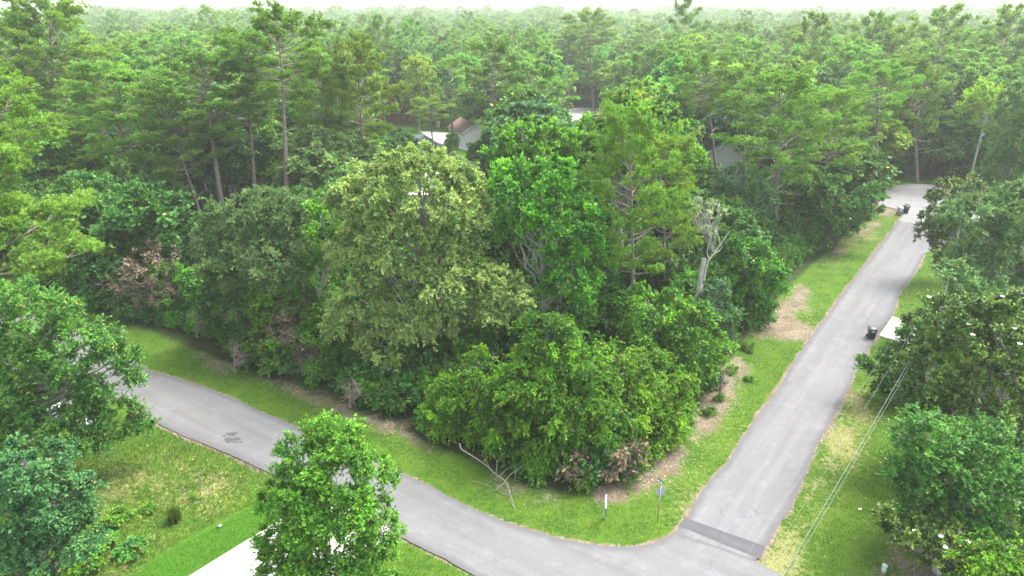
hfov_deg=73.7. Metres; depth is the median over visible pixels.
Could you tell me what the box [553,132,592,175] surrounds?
broadleaf tree
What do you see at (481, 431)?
shrub
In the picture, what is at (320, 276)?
understory tree
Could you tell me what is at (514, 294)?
understory tree
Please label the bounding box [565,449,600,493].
shrub
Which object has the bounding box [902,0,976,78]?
pine tree
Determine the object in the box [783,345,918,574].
power line
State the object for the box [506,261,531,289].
understory tree
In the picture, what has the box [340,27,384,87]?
pine tree
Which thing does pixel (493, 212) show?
understory tree
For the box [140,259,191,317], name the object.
understory tree
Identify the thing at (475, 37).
pine tree
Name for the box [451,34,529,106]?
pine tree
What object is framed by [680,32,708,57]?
yellow green tree
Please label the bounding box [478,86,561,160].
broadleaf tree
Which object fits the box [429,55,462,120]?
broadleaf tree
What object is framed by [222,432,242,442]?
oil stain
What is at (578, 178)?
understory tree
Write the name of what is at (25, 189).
understory tree
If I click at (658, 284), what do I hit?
understory tree
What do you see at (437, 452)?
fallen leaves
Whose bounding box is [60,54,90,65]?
pine tree
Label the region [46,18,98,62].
pine tree
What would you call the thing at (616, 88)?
broadleaf tree
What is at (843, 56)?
pine tree
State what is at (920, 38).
pine tree
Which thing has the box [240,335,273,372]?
shrub
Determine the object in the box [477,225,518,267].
understory tree
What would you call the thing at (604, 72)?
broadleaf tree
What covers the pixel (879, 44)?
pine tree
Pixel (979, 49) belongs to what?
pine tree
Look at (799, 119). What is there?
broadleaf tree
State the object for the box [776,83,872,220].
pine tree
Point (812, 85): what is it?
broadleaf tree
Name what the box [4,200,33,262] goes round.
understory tree
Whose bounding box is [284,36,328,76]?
pine tree
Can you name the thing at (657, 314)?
shrub
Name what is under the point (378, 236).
understory tree
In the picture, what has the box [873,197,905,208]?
concrete drive
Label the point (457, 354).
shrub
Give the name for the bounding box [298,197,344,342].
vine covered tree
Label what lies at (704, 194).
understory tree
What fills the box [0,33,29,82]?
pine tree
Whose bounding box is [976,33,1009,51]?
pine tree
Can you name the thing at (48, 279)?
shrub
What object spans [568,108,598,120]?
road
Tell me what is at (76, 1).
sky
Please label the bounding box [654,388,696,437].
shrub
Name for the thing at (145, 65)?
pine tree
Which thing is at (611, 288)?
understory tree
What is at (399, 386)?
shrub
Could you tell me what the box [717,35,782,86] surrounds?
pine tree
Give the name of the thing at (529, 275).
understory tree
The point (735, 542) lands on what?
asphalt patch
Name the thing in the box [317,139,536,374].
oak tree
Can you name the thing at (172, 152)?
broadleaf tree
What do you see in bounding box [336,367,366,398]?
shrub
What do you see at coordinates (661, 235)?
understory tree
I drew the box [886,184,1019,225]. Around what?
turning circle
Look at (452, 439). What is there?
shrub
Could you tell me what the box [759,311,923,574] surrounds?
power line
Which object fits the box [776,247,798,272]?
shrub
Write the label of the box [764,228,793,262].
shrub
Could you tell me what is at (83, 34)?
pine tree
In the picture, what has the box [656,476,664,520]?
stop sign
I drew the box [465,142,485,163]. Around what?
broadleaf tree
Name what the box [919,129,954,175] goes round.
understory tree
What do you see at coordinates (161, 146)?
broadleaf tree
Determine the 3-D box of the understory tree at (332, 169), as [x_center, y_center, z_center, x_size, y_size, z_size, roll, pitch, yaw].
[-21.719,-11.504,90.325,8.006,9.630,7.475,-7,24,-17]
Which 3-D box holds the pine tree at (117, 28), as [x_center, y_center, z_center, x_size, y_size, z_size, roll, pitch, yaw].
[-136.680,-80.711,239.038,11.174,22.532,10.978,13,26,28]
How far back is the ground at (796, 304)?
46.50 m
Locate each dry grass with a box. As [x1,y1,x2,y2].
[79,439,260,575]
[659,377,887,574]
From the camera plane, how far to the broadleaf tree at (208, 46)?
164.11 m
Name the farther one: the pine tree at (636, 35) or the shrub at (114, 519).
the pine tree at (636, 35)
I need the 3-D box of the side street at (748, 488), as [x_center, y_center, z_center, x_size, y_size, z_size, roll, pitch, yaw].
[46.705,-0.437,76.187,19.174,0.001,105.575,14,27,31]
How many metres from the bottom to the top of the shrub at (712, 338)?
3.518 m
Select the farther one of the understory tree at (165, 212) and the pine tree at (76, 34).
the pine tree at (76, 34)
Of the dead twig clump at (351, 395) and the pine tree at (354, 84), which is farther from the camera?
the pine tree at (354, 84)
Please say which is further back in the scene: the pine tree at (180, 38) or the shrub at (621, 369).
the pine tree at (180, 38)
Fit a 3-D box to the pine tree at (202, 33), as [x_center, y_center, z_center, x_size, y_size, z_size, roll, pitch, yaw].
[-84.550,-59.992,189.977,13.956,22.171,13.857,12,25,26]
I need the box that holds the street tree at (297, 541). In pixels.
[245,408,409,575]
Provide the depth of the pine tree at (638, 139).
53.65 m
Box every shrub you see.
[45,271,56,286]
[56,267,81,295]
[65,543,109,575]
[67,261,84,289]
[68,260,87,284]
[73,280,93,302]
[81,290,112,311]
[92,504,141,532]
[97,528,121,551]
[102,281,117,311]
[108,290,136,323]
[109,533,154,562]
[122,290,162,323]
[139,501,158,515]
[142,298,173,326]
[162,307,185,329]
[167,278,188,304]
[170,298,192,327]
[171,285,195,321]
[182,312,211,335]
[188,492,200,503]
[190,316,215,337]
[191,315,215,339]
[216,321,233,347]
[219,324,242,356]
[225,324,260,361]
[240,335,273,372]
[250,340,268,365]
[256,325,286,366]
[257,346,299,380]
[287,312,308,354]
[291,352,318,373]
[301,358,328,387]
[303,342,327,371]
[316,339,345,368]
[323,358,347,391]
[326,334,392,386]
[328,304,390,373]
[330,355,352,390]
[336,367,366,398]
[345,371,387,410]
[352,347,414,397]
[364,379,404,413]
[371,333,450,397]
[372,374,422,415]
[373,321,415,356]
[383,341,430,376]
[392,352,422,396]
[405,350,444,398]
[410,393,456,440]
[416,364,447,407]
[424,361,471,414]
[430,342,468,391]
[431,404,463,446]
[450,349,486,371]
[453,378,474,411]
[458,397,481,440]
[464,415,509,453]
[479,347,546,417]
[494,424,531,466]
[497,404,513,413]
[506,409,551,448]
[509,439,562,487]
[516,435,548,469]
[533,403,587,469]
[548,440,576,477]
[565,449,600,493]
[569,431,625,489]
[570,417,620,452]
[598,347,647,402]
[600,446,632,480]
[609,441,652,495]
[612,427,634,446]
[613,341,656,367]
[618,382,652,436]
[619,302,665,343]
[622,423,665,472]
[623,312,671,348]
[624,417,663,465]
[640,370,664,390]
[644,349,683,381]
[654,293,690,313]
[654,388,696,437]
[667,370,706,401]
[675,260,713,288]
[677,284,695,297]
[680,363,704,398]
[683,302,727,329]
[690,352,726,391]
[698,265,721,274]
[698,405,719,417]
[700,327,722,355]
[705,268,722,283]
[712,392,729,401]
[723,364,739,375]
[727,302,758,336]
[727,321,740,337]
[739,341,756,354]
[744,374,755,382]
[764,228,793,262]
[767,243,777,258]
[773,238,793,264]
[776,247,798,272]
[777,219,800,249]
[786,244,801,265]
[791,239,813,262]
[792,246,804,263]
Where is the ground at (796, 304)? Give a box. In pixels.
[0,80,1023,575]
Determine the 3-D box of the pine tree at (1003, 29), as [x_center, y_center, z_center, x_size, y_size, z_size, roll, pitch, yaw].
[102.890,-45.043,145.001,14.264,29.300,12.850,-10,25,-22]
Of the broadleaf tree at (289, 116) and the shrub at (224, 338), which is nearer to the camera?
the shrub at (224, 338)
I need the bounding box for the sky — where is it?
[0,0,1023,3]
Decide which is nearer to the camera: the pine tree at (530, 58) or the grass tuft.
the grass tuft
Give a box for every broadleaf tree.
[0,91,44,112]
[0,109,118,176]
[3,36,52,56]
[7,99,59,162]
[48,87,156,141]
[66,81,140,113]
[149,101,214,207]
[161,61,194,84]
[163,120,229,211]
[172,81,211,190]
[174,98,276,198]
[183,123,264,214]
[200,33,271,56]
[213,50,279,84]
[225,137,276,202]
[234,101,290,160]
[252,120,289,188]
[265,108,391,191]
[270,59,292,69]
[273,102,371,185]
[275,103,306,135]
[290,53,325,74]
[334,48,388,117]
[340,65,380,122]
[357,130,391,168]
[384,127,419,150]
[386,54,441,122]
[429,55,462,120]
[443,52,486,116]
[443,130,460,154]
[446,78,479,121]
[459,53,524,115]
[464,160,486,176]
[465,93,576,169]
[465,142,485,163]
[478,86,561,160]
[479,155,492,177]
[504,49,551,66]
[505,57,573,110]
[513,41,577,92]
[517,94,572,151]
[527,47,567,95]
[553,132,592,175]
[577,111,600,126]
[596,52,632,91]
[597,88,632,121]
[599,54,635,99]
[605,88,656,121]
[610,76,628,94]
[614,38,670,86]
[627,75,679,103]
[628,56,653,88]
[639,54,708,97]
[645,90,708,172]
[656,76,706,130]
[660,119,698,173]
[691,157,722,179]
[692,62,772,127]
[700,79,762,145]
[700,114,714,146]
[704,84,777,147]
[737,78,849,168]
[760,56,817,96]
[760,62,779,70]
[775,92,803,121]
[782,43,815,62]
[790,133,849,175]
[791,104,877,158]
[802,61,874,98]
[805,49,837,66]
[827,36,892,86]
[855,91,917,157]
[860,84,907,127]
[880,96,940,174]
[896,66,958,135]
[899,37,939,48]
[901,38,950,64]
[916,71,1012,136]
[929,59,945,64]
[938,73,988,134]
[944,63,979,140]
[997,96,1023,172]
[1011,119,1023,180]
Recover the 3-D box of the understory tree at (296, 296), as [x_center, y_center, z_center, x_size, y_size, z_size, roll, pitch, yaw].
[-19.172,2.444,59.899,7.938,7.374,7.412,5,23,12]
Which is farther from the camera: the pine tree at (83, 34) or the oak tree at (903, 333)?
the pine tree at (83, 34)
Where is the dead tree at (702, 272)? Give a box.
[696,228,729,315]
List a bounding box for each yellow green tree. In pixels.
[392,53,445,130]
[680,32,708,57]
[950,78,1011,149]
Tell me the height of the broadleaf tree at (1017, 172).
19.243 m
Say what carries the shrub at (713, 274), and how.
on the ground at (796, 304)
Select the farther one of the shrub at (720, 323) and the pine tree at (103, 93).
the pine tree at (103, 93)
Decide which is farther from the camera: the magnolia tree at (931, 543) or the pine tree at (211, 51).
the pine tree at (211, 51)
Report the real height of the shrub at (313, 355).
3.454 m
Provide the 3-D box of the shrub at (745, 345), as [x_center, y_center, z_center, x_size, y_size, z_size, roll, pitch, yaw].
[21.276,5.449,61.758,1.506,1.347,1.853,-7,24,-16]
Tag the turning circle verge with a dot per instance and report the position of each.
(922, 179)
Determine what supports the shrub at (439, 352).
on the ground at (796, 304)
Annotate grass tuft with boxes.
[165,502,180,524]
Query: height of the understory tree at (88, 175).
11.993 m
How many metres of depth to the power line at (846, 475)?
32.39 m
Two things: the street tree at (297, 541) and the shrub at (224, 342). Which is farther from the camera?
the shrub at (224, 342)
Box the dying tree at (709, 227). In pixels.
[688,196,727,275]
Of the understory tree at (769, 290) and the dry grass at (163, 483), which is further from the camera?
the understory tree at (769, 290)
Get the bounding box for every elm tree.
[422,343,526,463]
[469,309,644,487]
[566,336,708,471]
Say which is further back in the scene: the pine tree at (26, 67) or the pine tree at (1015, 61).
the pine tree at (1015, 61)
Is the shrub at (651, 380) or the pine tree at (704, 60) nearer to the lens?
the shrub at (651, 380)
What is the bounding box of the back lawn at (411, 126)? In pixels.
[393,113,491,179]
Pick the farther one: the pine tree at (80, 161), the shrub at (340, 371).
the pine tree at (80, 161)
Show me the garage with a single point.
(466, 130)
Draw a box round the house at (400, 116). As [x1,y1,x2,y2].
[373,99,416,123]
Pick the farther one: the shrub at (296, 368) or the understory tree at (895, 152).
the understory tree at (895, 152)
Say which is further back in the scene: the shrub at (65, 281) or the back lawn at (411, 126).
the back lawn at (411, 126)
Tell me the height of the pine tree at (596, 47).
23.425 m
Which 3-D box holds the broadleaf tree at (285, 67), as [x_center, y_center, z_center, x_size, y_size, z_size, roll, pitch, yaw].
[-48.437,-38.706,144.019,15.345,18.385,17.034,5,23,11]
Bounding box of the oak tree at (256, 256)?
[184,183,322,332]
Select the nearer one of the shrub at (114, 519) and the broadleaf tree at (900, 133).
the shrub at (114, 519)
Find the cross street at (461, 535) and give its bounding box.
[0,315,782,575]
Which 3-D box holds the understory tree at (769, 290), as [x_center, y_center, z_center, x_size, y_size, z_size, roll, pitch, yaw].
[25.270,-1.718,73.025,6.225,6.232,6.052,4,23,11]
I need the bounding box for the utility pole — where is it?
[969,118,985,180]
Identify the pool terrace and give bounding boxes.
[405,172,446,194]
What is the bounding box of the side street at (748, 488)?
[675,184,972,560]
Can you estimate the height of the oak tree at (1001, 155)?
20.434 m
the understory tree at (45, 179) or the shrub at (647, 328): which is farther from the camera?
the understory tree at (45, 179)
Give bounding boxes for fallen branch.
[459,443,529,507]
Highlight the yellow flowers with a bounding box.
[126,443,243,518]
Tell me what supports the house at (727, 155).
on the ground at (796, 304)
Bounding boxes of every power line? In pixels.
[732,306,913,575]
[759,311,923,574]
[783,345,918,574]
[788,357,914,574]
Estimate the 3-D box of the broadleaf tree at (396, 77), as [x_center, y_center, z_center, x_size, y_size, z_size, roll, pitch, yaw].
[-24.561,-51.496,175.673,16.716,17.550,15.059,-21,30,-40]
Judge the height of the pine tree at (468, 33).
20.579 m
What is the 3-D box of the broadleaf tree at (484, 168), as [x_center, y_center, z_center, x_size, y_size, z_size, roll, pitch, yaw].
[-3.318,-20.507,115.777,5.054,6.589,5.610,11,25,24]
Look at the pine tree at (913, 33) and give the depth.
214.32 m
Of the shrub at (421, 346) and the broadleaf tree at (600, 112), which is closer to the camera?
the shrub at (421, 346)
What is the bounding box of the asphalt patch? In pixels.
[679,518,765,558]
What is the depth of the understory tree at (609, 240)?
71.50 m
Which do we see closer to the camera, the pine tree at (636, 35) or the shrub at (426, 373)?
the shrub at (426, 373)
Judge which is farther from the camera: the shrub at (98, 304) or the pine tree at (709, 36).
the pine tree at (709, 36)
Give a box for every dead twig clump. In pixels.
[184,311,209,337]
[225,335,249,372]
[334,377,365,407]
[708,361,733,397]
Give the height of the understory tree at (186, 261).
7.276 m
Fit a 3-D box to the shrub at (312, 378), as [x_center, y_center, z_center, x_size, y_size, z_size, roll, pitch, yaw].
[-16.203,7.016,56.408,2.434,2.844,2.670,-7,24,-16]
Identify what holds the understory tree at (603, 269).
on the ground at (796, 304)
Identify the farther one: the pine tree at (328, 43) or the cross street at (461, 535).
the pine tree at (328, 43)
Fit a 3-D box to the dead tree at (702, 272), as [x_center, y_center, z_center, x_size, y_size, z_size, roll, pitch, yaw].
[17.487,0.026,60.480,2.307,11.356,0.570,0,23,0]
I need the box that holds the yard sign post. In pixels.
[604,495,606,518]
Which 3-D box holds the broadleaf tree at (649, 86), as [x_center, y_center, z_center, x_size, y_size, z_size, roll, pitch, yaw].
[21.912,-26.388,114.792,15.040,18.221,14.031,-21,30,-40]
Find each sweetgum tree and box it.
[478,111,606,265]
[481,151,618,362]
[572,85,710,272]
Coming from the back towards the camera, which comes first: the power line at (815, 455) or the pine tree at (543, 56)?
the pine tree at (543, 56)
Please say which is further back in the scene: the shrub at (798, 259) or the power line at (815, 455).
the shrub at (798, 259)
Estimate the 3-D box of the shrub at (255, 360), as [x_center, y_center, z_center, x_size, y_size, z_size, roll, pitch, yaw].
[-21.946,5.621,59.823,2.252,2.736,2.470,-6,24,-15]
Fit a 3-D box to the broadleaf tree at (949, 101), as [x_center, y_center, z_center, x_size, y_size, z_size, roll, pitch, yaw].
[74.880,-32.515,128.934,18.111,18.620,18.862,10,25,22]
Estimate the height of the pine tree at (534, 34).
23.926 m
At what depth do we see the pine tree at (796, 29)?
247.08 m
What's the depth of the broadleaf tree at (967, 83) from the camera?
120.59 m
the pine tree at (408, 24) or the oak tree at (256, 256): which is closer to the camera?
the oak tree at (256, 256)
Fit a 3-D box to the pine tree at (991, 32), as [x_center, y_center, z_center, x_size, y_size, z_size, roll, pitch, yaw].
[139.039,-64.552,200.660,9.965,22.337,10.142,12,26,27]
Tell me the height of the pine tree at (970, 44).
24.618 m
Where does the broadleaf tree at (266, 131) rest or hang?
on the ground at (796, 304)
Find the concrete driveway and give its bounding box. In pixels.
[189,507,390,575]
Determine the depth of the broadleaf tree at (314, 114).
96.39 m
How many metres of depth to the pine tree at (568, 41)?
190.60 m
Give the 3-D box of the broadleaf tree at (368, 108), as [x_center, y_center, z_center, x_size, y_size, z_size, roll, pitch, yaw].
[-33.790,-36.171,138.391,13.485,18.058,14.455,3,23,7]
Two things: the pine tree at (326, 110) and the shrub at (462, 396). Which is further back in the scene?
the pine tree at (326, 110)
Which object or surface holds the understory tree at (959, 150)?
on the ground at (796, 304)
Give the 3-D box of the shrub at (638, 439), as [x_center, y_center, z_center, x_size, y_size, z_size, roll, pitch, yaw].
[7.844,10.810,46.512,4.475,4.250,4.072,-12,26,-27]
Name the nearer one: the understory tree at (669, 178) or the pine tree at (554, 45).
the understory tree at (669, 178)
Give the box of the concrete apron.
[879,316,943,357]
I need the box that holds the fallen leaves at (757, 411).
[635,272,919,574]
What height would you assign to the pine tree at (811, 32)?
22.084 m
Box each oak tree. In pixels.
[0,272,161,467]
[0,431,116,575]
[184,183,322,332]
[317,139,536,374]
[711,160,779,241]
[852,294,951,405]
[871,402,1023,550]
[923,253,1021,348]
[925,176,1023,298]
[972,76,1023,203]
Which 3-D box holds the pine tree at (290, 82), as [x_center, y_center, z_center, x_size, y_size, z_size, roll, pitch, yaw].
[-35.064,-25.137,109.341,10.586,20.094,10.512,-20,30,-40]
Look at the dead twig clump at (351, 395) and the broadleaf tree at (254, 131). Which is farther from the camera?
the broadleaf tree at (254, 131)
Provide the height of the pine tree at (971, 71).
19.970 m
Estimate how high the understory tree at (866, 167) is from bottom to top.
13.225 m
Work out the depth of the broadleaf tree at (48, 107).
96.40 m
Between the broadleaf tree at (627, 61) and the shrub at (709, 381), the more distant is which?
the broadleaf tree at (627, 61)
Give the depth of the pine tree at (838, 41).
130.54 m
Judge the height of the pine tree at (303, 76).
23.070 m
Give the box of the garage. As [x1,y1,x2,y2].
[447,117,486,146]
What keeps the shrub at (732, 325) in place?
on the ground at (796, 304)
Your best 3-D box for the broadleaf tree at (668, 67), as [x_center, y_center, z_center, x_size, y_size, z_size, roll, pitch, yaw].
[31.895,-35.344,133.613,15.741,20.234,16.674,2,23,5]
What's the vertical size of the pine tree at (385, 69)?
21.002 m
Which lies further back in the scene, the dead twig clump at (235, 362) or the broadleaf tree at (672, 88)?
the broadleaf tree at (672, 88)
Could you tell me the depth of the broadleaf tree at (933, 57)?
147.65 m
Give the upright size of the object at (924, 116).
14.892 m
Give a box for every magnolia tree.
[867,496,984,575]
[888,284,1023,470]
[911,170,990,259]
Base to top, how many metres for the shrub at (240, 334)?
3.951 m
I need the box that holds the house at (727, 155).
[704,142,750,180]
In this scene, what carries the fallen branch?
on the ground at (796, 304)
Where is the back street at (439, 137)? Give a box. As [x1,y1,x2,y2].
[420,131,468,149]
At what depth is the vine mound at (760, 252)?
64.81 m
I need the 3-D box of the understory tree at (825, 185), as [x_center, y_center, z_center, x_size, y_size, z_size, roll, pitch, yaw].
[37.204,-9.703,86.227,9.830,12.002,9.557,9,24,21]
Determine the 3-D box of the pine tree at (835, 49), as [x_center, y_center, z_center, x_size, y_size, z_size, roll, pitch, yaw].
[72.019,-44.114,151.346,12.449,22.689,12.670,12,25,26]
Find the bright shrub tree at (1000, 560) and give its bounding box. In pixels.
[941,527,1023,575]
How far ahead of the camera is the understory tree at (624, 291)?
58.76 m
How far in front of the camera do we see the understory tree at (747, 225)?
74.44 m
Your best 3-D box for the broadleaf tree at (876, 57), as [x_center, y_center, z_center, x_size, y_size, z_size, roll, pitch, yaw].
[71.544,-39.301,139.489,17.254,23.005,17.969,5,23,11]
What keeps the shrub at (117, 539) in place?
on the ground at (796, 304)
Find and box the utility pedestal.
[881,563,887,573]
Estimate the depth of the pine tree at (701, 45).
164.59 m
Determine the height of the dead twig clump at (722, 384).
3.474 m
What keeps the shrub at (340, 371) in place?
on the ground at (796, 304)
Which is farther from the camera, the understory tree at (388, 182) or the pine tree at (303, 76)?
the pine tree at (303, 76)
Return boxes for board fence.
[415,134,487,178]
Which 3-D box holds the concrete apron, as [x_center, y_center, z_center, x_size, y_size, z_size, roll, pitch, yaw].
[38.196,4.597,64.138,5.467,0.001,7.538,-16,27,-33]
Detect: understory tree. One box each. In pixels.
[0,165,61,183]
[0,175,53,263]
[2,181,50,232]
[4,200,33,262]
[26,170,119,285]
[32,178,60,190]
[34,187,175,258]
[51,167,124,216]
[69,180,206,308]
[69,210,172,302]
[73,157,118,177]
[97,156,184,194]
[113,177,187,220]
[134,154,194,181]
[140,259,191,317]
[162,178,195,204]
[167,234,205,273]
[169,265,205,310]
[174,229,187,239]
[182,290,234,345]
[192,264,269,332]
[231,197,265,265]
[235,283,303,365]
[248,184,337,261]
[266,276,320,359]
[290,318,334,357]
[295,253,350,287]
[302,177,401,245]
[308,286,355,335]
[314,193,391,255]
[316,164,404,216]
[323,165,340,187]
[330,254,410,308]
[355,163,403,196]
[369,134,404,169]
[377,194,446,260]
[385,280,432,323]
[391,134,420,174]
[398,243,417,280]
[401,253,462,312]
[411,316,441,360]
[426,297,502,360]
[440,205,496,267]
[463,256,505,299]
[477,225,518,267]
[479,194,558,274]
[482,207,514,240]
[485,181,564,268]
[487,298,512,345]
[490,305,543,360]
[504,227,551,269]
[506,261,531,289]
[507,280,532,306]
[520,297,556,328]
[524,262,578,305]
[543,194,630,278]
[551,296,609,357]
[571,165,588,196]
[573,282,627,342]
[581,172,636,210]
[585,228,629,245]
[585,240,628,282]
[586,291,634,353]
[588,265,626,294]
[591,195,615,207]
[595,288,648,343]
[610,180,642,220]
[619,236,694,286]
[622,253,679,306]
[624,205,678,267]
[651,165,676,187]
[665,270,705,303]
[666,231,709,268]
[669,173,722,197]
[674,187,742,265]
[703,208,770,259]
[708,194,769,253]
[723,245,776,295]
[753,160,837,224]
[764,165,851,240]
[780,145,902,234]
[869,149,889,192]
[870,130,898,162]
[882,142,911,170]
[894,142,938,176]
[909,138,927,166]
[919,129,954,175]
[924,129,973,179]
[934,124,995,177]
[961,138,1002,181]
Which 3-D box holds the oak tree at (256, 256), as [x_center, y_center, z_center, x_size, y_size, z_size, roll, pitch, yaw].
[-21.713,-1.422,58.753,12.491,15.393,9.486,0,23,0]
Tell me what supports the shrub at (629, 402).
on the ground at (796, 304)
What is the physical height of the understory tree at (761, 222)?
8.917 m
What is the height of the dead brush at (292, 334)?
5.696 m
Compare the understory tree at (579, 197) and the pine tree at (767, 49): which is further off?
the pine tree at (767, 49)
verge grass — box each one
[777,181,1023,323]
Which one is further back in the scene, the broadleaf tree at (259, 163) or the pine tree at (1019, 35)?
the pine tree at (1019, 35)
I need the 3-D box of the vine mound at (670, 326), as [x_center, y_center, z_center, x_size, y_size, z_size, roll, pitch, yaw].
[12.906,4.073,54.251,9.665,8.764,6.187,0,23,0]
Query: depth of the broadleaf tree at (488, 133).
92.06 m
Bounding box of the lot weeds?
[1,425,280,575]
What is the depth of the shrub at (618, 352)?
53.76 m
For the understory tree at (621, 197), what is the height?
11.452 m
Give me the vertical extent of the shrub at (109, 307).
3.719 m
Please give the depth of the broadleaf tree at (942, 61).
143.29 m
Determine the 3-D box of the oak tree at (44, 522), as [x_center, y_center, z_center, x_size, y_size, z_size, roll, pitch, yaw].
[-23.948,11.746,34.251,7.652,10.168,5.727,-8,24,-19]
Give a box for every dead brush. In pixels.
[94,236,181,319]
[256,312,328,376]
[554,435,652,491]
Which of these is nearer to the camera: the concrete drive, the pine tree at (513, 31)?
the concrete drive
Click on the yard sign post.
(605, 507)
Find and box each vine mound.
[615,280,739,384]
[690,276,747,349]
[705,230,795,331]
[763,179,886,254]
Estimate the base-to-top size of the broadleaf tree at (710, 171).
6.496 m
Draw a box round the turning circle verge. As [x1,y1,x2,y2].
[882,175,965,195]
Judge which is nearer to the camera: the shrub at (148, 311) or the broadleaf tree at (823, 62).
the shrub at (148, 311)
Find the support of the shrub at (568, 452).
on the ground at (796, 304)
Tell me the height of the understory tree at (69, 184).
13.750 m
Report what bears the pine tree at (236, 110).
on the ground at (796, 304)
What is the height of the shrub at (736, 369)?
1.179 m
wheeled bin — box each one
[866,325,877,339]
[896,207,903,214]
[903,205,909,213]
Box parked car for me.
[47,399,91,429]
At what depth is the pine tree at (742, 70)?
96.73 m
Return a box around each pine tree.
[0,0,120,134]
[0,8,67,120]
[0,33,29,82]
[0,65,115,321]
[10,46,79,98]
[25,112,121,183]
[31,79,70,110]
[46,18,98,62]
[52,60,185,174]
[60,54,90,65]
[69,30,99,43]
[80,38,141,80]
[83,61,161,132]
[98,35,124,47]
[101,23,126,38]
[102,52,172,104]
[104,33,126,45]
[106,30,138,44]
[109,32,177,88]
[128,40,163,63]
[130,87,229,210]
[135,31,165,52]
[139,46,290,218]
[143,21,185,47]
[154,22,183,39]
[156,31,203,56]
[180,77,221,196]
[181,46,219,73]
[182,30,205,47]
[185,32,218,48]
[188,27,286,205]
[213,73,278,189]
[217,0,339,197]
[242,25,274,44]
[253,66,317,132]
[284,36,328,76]
[286,25,319,48]
[289,62,347,151]
[291,45,363,116]
[293,63,368,120]
[317,28,410,157]
[317,33,346,61]
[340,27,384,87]
[340,40,390,76]
[364,14,395,121]
[381,42,412,98]
[390,17,428,122]
[405,93,455,156]
[423,53,471,132]
[444,37,479,112]
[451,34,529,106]
[457,31,480,49]
[459,33,485,45]
[478,26,510,44]
[497,54,562,95]
[502,60,580,115]
[504,24,524,43]
[514,32,532,46]
[516,70,565,100]
[518,26,543,52]
[524,53,545,63]
[549,32,594,109]
[553,39,567,95]
[556,7,619,109]
[560,23,604,95]
[580,98,691,286]
[615,43,666,88]
[615,126,704,286]
[621,31,647,49]
[631,22,659,44]
[640,38,705,81]
[646,38,656,46]
[651,45,696,71]
[666,47,742,174]
[677,73,712,126]
[691,39,725,62]
[705,32,731,61]
[709,63,841,223]
[710,21,733,34]
[710,56,782,176]
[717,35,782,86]
[728,31,751,55]
[730,47,750,58]
[734,28,768,48]
[751,46,786,72]
[765,31,797,47]
[766,29,811,54]
[766,54,789,66]
[768,22,801,44]
[768,40,783,48]
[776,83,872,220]
[784,22,809,36]
[786,47,831,67]
[799,27,824,44]
[810,44,881,89]
[816,35,890,85]
[816,36,862,70]
[824,136,883,187]
[830,21,862,38]
[833,80,891,136]
[836,58,926,205]
[837,31,860,41]
[865,36,886,59]
[870,20,919,58]
[874,42,942,100]
[874,51,957,182]
[901,28,933,41]
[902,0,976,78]
[906,27,951,44]
[912,34,943,49]
[927,60,1011,174]
[930,27,990,70]
[937,44,1012,86]
[965,42,1004,71]
[973,23,999,43]
[974,1,1023,69]
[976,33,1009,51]
[978,29,1010,43]
[991,56,1023,113]
[994,46,1022,73]
[994,66,1023,121]
[999,28,1023,75]
[1003,31,1023,43]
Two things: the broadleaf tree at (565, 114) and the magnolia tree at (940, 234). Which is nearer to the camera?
the magnolia tree at (940, 234)
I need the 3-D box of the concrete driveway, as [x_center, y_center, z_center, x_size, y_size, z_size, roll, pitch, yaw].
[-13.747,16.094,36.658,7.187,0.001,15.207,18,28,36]
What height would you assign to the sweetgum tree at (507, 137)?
19.758 m
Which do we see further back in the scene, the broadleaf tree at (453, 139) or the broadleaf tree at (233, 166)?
the broadleaf tree at (453, 139)
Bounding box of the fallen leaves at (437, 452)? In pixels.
[143,323,703,559]
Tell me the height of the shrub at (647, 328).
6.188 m
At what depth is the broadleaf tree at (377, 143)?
99.47 m
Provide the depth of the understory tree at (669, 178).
86.36 m
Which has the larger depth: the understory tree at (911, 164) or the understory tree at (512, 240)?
the understory tree at (911, 164)
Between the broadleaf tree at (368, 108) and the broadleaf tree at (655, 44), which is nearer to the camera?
the broadleaf tree at (368, 108)
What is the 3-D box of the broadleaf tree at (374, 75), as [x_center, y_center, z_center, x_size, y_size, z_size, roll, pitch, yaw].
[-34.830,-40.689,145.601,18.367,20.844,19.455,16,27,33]

